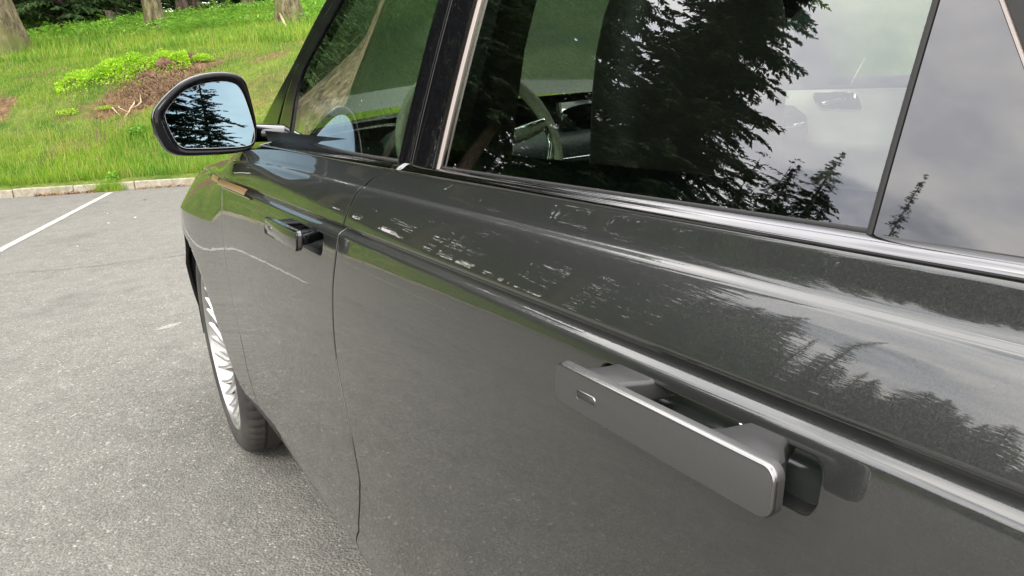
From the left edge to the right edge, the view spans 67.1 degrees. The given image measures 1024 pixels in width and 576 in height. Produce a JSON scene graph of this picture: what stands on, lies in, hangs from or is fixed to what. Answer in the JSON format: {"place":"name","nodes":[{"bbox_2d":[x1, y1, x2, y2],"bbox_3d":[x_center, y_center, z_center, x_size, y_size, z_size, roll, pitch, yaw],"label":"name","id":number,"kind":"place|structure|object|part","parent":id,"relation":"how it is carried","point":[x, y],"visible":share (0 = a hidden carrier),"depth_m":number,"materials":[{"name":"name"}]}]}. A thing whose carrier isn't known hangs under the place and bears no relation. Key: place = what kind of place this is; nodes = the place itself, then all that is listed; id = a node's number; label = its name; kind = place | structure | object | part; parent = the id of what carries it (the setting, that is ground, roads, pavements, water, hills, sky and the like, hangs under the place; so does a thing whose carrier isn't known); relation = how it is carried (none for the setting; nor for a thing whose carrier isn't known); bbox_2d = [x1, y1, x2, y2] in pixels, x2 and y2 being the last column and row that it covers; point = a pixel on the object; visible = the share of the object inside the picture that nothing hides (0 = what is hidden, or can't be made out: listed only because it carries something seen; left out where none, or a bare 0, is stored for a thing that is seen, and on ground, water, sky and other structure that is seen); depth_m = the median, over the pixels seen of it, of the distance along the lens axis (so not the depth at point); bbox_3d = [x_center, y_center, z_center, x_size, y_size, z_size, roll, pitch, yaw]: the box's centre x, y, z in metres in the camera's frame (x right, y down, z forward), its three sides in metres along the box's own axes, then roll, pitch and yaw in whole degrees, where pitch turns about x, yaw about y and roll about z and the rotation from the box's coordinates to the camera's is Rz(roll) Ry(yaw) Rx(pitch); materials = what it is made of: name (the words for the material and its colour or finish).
{"place":"outdoors","nodes":[
{"label":"outdoors","id":0,"kind":"place"},
{"bbox_2d":[0,185,376,575],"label":"asphalt","id":1,"kind":"structure","parent":0,"point":[142,462],"depth_m":2.98,"materials":[{"name":"grey asphalt"}]},
{"bbox_2d":[0,192,112,251],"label":"parking line","id":2,"kind":"object","parent":1,"relation":"on","point":[12,243],"visible":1,"depth_m":8.36,"materials":[{"name":"white paint"}]},
{"bbox_2d":[0,177,195,198],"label":"kerb","id":3,"kind":"structure","parent":1,"relation":"on","point":[21,192],"depth_m":11.17,"materials":[{"name":"concrete"}]},
{"bbox_2d":[82,177,130,192],"bbox_3d":[-5.878,-1.500,11.151,0.858,0.200,0.354,1,16,17],"label":"grass tuft","id":4,"kind":"object","parent":1,"relation":"on","point":[113,186],"visible":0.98,"depth_m":11.09,"materials":[{"name":"green plant"}]},
{"bbox_2d":[34,183,191,195],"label":"dead leaves","id":5,"kind":"object","parent":1,"relation":"on","point":[68,192],"visible":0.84,"depth_m":11.12,"materials":[{"name":"brown plant"}]},
{"bbox_2d":[156,322,181,329],"bbox_3d":[-1.903,0.211,4.279,0.066,0.001,0.157,3,17,26],"label":"pale scuff","id":6,"kind":"object","parent":1,"relation":"on","point":[168,325],"visible":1,"depth_m":4.28,"materials":[{"name":"paint"}]},
{"bbox_2d":[151,0,1023,575],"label":"parked car","id":7,"kind":"object","parent":1,"relation":"on","point":[623,288],"visible":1,"depth_m":0.62,"materials":[{"name":"paint"}]},
{"bbox_3d":[-0.360,-0.129,1.587,0.338,1.156,1.118,-13,18,-28],"label":"front door","id":8,"kind":"part","parent":7,"relation":"part of","materials":[{"name":"paint"}]},
{"bbox_3d":[0.063,0.045,0.849,0.299,1.156,1.232,-13,18,-28],"label":"rear door","id":9,"kind":"part","parent":7,"relation":"part of","materials":[{"name":"paint"}]},
{"bbox_2d":[0,1,400,189],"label":"grass bank","id":10,"kind":"structure","parent":0,"point":[7,102],"depth_m":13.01,"materials":[{"name":"green plant"}]},
{"bbox_2d":[0,0,34,58],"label":"pine tree","id":11,"kind":"object","parent":10,"relation":"on","point":[13,33],"visible":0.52,"depth_m":16.70,"materials":[{"name":"grey plant"}]},
{"bbox_2d":[12,0,63,26],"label":"spruce tree","id":12,"kind":"object","parent":10,"relation":"on","point":[16,2],"visible":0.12,"depth_m":22.06,"materials":[{"name":"green plant"}]},
{"bbox_2d":[34,21,79,35],"bbox_3d":[-11.651,-6.610,19.874,1.150,0.410,1.142,-17,20,-39],"label":"fern","id":13,"kind":"object","parent":10,"relation":"on","point":[67,27],"visible":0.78,"depth_m":19.70,"materials":[{"name":"green plant"}]},
{"bbox_2d":[14,0,101,24],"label":"spruce tree","id":14,"kind":"object","parent":10,"relation":"on","point":[50,7],"visible":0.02,"depth_m":23.98,"materials":[{"name":"green plant"}]},
{"bbox_2d":[55,108,78,114],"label":"leafy weed","id":15,"kind":"object","parent":10,"relation":"on","point":[69,112],"visible":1,"depth_m":12.83,"materials":[{"name":"green plant"}]},
{"bbox_2d":[14,0,141,35],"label":"spruce tree","id":16,"kind":"object","parent":10,"relation":"on","point":[62,15],"visible":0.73,"depth_m":21.38,"materials":[{"name":"green plant"}]},
{"bbox_2d":[37,0,139,12],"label":"spruce tree","id":17,"kind":"object","parent":10,"relation":"on","point":[121,2],"visible":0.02,"depth_m":27.51,"materials":[{"name":"green plant"}]},
{"bbox_2d":[43,0,142,21],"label":"spruce tree","id":18,"kind":"object","parent":10,"relation":"on","point":[117,8],"visible":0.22,"depth_m":22.90,"materials":[{"name":"green plant"}]},
{"bbox_2d":[75,21,120,29],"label":"fern","id":19,"kind":"object","parent":10,"relation":"on","point":[83,24],"visible":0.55,"depth_m":19.62,"materials":[{"name":"green plant"}]},
{"bbox_2d":[92,105,119,109],"bbox_3d":[-6.870,-3.050,13.062,0.436,0.097,0.351,-13,18,-28],"label":"moss cushion","id":20,"kind":"object","parent":10,"relation":"on","point":[106,106],"visible":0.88,"depth_m":12.99,"materials":[{"name":"green plant"}]},
{"bbox_2d":[105,10,116,24],"bbox_3d":[-10.808,-7.211,20.962,0.289,0.620,0.325,8,20,37],"label":"tree stump","id":21,"kind":"object","parent":10,"relation":"on","point":[108,13],"visible":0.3,"depth_m":20.81,"materials":[{"name":"brown wood"}]},
{"bbox_2d":[104,171,119,182],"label":"leafy weed","id":22,"kind":"object","parent":10,"relation":"on","point":[111,176],"visible":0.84,"depth_m":11.18,"materials":[{"name":"green plant"}]},
{"bbox_2d":[96,14,131,26],"bbox_3d":[-10.603,-7.165,20.758,0.894,0.358,0.901,-8,16,-14],"label":"fern","id":23,"kind":"object","parent":10,"relation":"on","point":[113,19],"visible":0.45,"depth_m":20.54,"materials":[{"name":"green plant"}]},
{"bbox_2d":[53,48,193,97],"bbox_3d":[-6.987,-3.915,13.947,2.480,0.781,1.580,-8,16,-13],"label":"bilberry bush","id":24,"kind":"object","parent":10,"relation":"on","point":[107,67],"visible":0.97,"depth_m":13.73,"materials":[{"name":"green plant"}]},
{"bbox_2d":[128,123,151,135],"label":"leafy weed","id":25,"kind":"object","parent":10,"relation":"on","point":[138,125],"visible":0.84,"depth_m":12.17,"materials":[{"name":"green plant"}]},
{"bbox_2d":[138,70,159,81],"bbox_3d":[-6.409,-3.745,13.685,0.324,0.242,0.292,-1,16,11],"label":"earth clod","id":26,"kind":"object","parent":10,"relation":"on","point":[149,73],"visible":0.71,"depth_m":13.59,"materials":[{"name":"soil"}]},
{"bbox_2d":[141,0,166,31],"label":"pine tree","id":27,"kind":"object","parent":10,"relation":"on","point":[152,10],"visible":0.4,"depth_m":19.29,"materials":[{"name":"brown plant"}]},
{"bbox_2d":[69,58,247,112],"bbox_3d":[-6.141,-3.601,13.512,2.999,0.944,1.484,-13,18,-28],"label":"brushwood","id":28,"kind":"object","parent":10,"relation":"on","point":[156,84],"visible":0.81,"depth_m":13.44,"materials":[{"name":"brown wood"}]},
{"bbox_2d":[0,0,325,62],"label":"grass","id":29,"kind":"structure","parent":10,"relation":"on","point":[155,40],"depth_m":16.84,"materials":[{"name":"green plant"}]},
{"bbox_2d":[155,57,177,69],"bbox_3d":[-6.238,-4.029,13.940,0.410,0.271,0.286,-13,18,-28],"label":"earth clod","id":30,"kind":"object","parent":10,"relation":"on","point":[161,62],"visible":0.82,"depth_m":13.84,"materials":[{"name":"soil"}]},
{"bbox_2d":[121,0,220,17],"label":"spruce tree","id":31,"kind":"object","parent":10,"relation":"on","point":[169,4],"visible":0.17,"depth_m":24.50,"materials":[{"name":"green plant"}]},
{"bbox_2d":[21,0,325,44],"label":"bracken","id":32,"kind":"object","parent":10,"relation":"on","point":[132,18],"visible":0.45,"depth_m":19.98,"materials":[{"name":"green plant"}]},
{"bbox_2d":[150,18,205,34],"bbox_3d":[-7.686,-6.002,17.872,1.139,0.400,1.105,7,19,34],"label":"fern","id":33,"kind":"object","parent":10,"relation":"on","point":[187,23],"visible":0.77,"depth_m":17.77,"materials":[{"name":"green plant"}]},
{"bbox_2d":[164,10,195,17],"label":"fern","id":34,"kind":"object","parent":10,"relation":"on","point":[181,12],"visible":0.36,"depth_m":20.93,"materials":[{"name":"green plant"}]},
{"bbox_2d":[175,0,188,11],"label":"pine tree","id":35,"kind":"object","parent":10,"relation":"on","point":[182,4],"visible":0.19,"depth_m":23.16,"materials":[{"name":"brown plant"}]},
{"bbox_2d":[161,15,211,32],"bbox_3d":[-7.924,-6.402,18.822,1.156,0.415,1.090,-6,16,-7],"label":"fern","id":36,"kind":"object","parent":10,"relation":"on","point":[167,20],"visible":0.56,"depth_m":18.59,"materials":[{"name":"green plant"}]},
{"bbox_2d":[187,53,197,60],"bbox_3d":[-5.928,-4.250,14.292,0.316,0.204,0.228,-7,16,-10],"label":"earth clod","id":37,"kind":"object","parent":10,"relation":"on","point":[190,55],"visible":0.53,"depth_m":14.24,"materials":[{"name":"soil"}]},
{"bbox_2d":[189,0,201,10],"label":"pine tree","id":38,"kind":"object","parent":10,"relation":"on","point":[192,3],"visible":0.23,"depth_m":24.25,"materials":[{"name":"brown plant"}]},
{"bbox_2d":[190,53,214,61],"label":"bilberry bush","id":39,"kind":"object","parent":10,"relation":"on","point":[203,57],"visible":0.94,"depth_m":14.18,"materials":[{"name":"green plant"}]},
{"bbox_2d":[188,0,221,7],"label":"spruce tree","id":40,"kind":"object","parent":10,"relation":"on","point":[206,1],"visible":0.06,"depth_m":27.50,"materials":[{"name":"green plant"}]},
{"bbox_2d":[177,13,241,30],"bbox_3d":[-7.004,-6.177,18.062,1.397,0.446,1.239,-5,16,-2],"label":"fern","id":41,"kind":"object","parent":10,"relation":"on","point":[207,26],"visible":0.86,"depth_m":17.93,"materials":[{"name":"green plant"}]},
{"bbox_2d":[199,0,245,12],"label":"fern","id":42,"kind":"object","parent":10,"relation":"on","point":[213,6],"visible":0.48,"depth_m":20.81,"materials":[{"name":"green plant"}]},
{"bbox_2d":[204,10,252,24],"bbox_3d":[-6.890,-6.569,18.910,1.241,0.407,1.090,-2,16,10],"label":"fern","id":43,"kind":"object","parent":10,"relation":"on","point":[214,18],"visible":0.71,"depth_m":18.76,"materials":[{"name":"green plant"}]},
{"bbox_2d":[207,0,256,9],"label":"spruce tree","id":44,"kind":"object","parent":10,"relation":"on","point":[229,1],"visible":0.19,"depth_m":25.00,"materials":[{"name":"green plant"}]},
{"bbox_2d":[218,8,250,16],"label":"fern","id":45,"kind":"object","parent":10,"relation":"on","point":[234,12],"visible":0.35,"depth_m":19.65,"materials":[{"name":"green plant"}]},
{"bbox_2d":[240,0,255,7],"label":"pine tree","id":46,"kind":"object","parent":10,"relation":"on","point":[246,1],"visible":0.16,"depth_m":23.49,"materials":[{"name":"brown plant"}]},
{"bbox_2d":[240,2,273,11],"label":"fern","id":47,"kind":"object","parent":10,"relation":"on","point":[261,6],"visible":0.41,"depth_m":20.58,"materials":[{"name":"green plant"}]},
{"bbox_2d":[273,0,305,26],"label":"pine tree","id":48,"kind":"object","parent":10,"relation":"on","point":[287,8],"visible":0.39,"depth_m":18.29,"materials":[{"name":"brown plant"}]}
]}

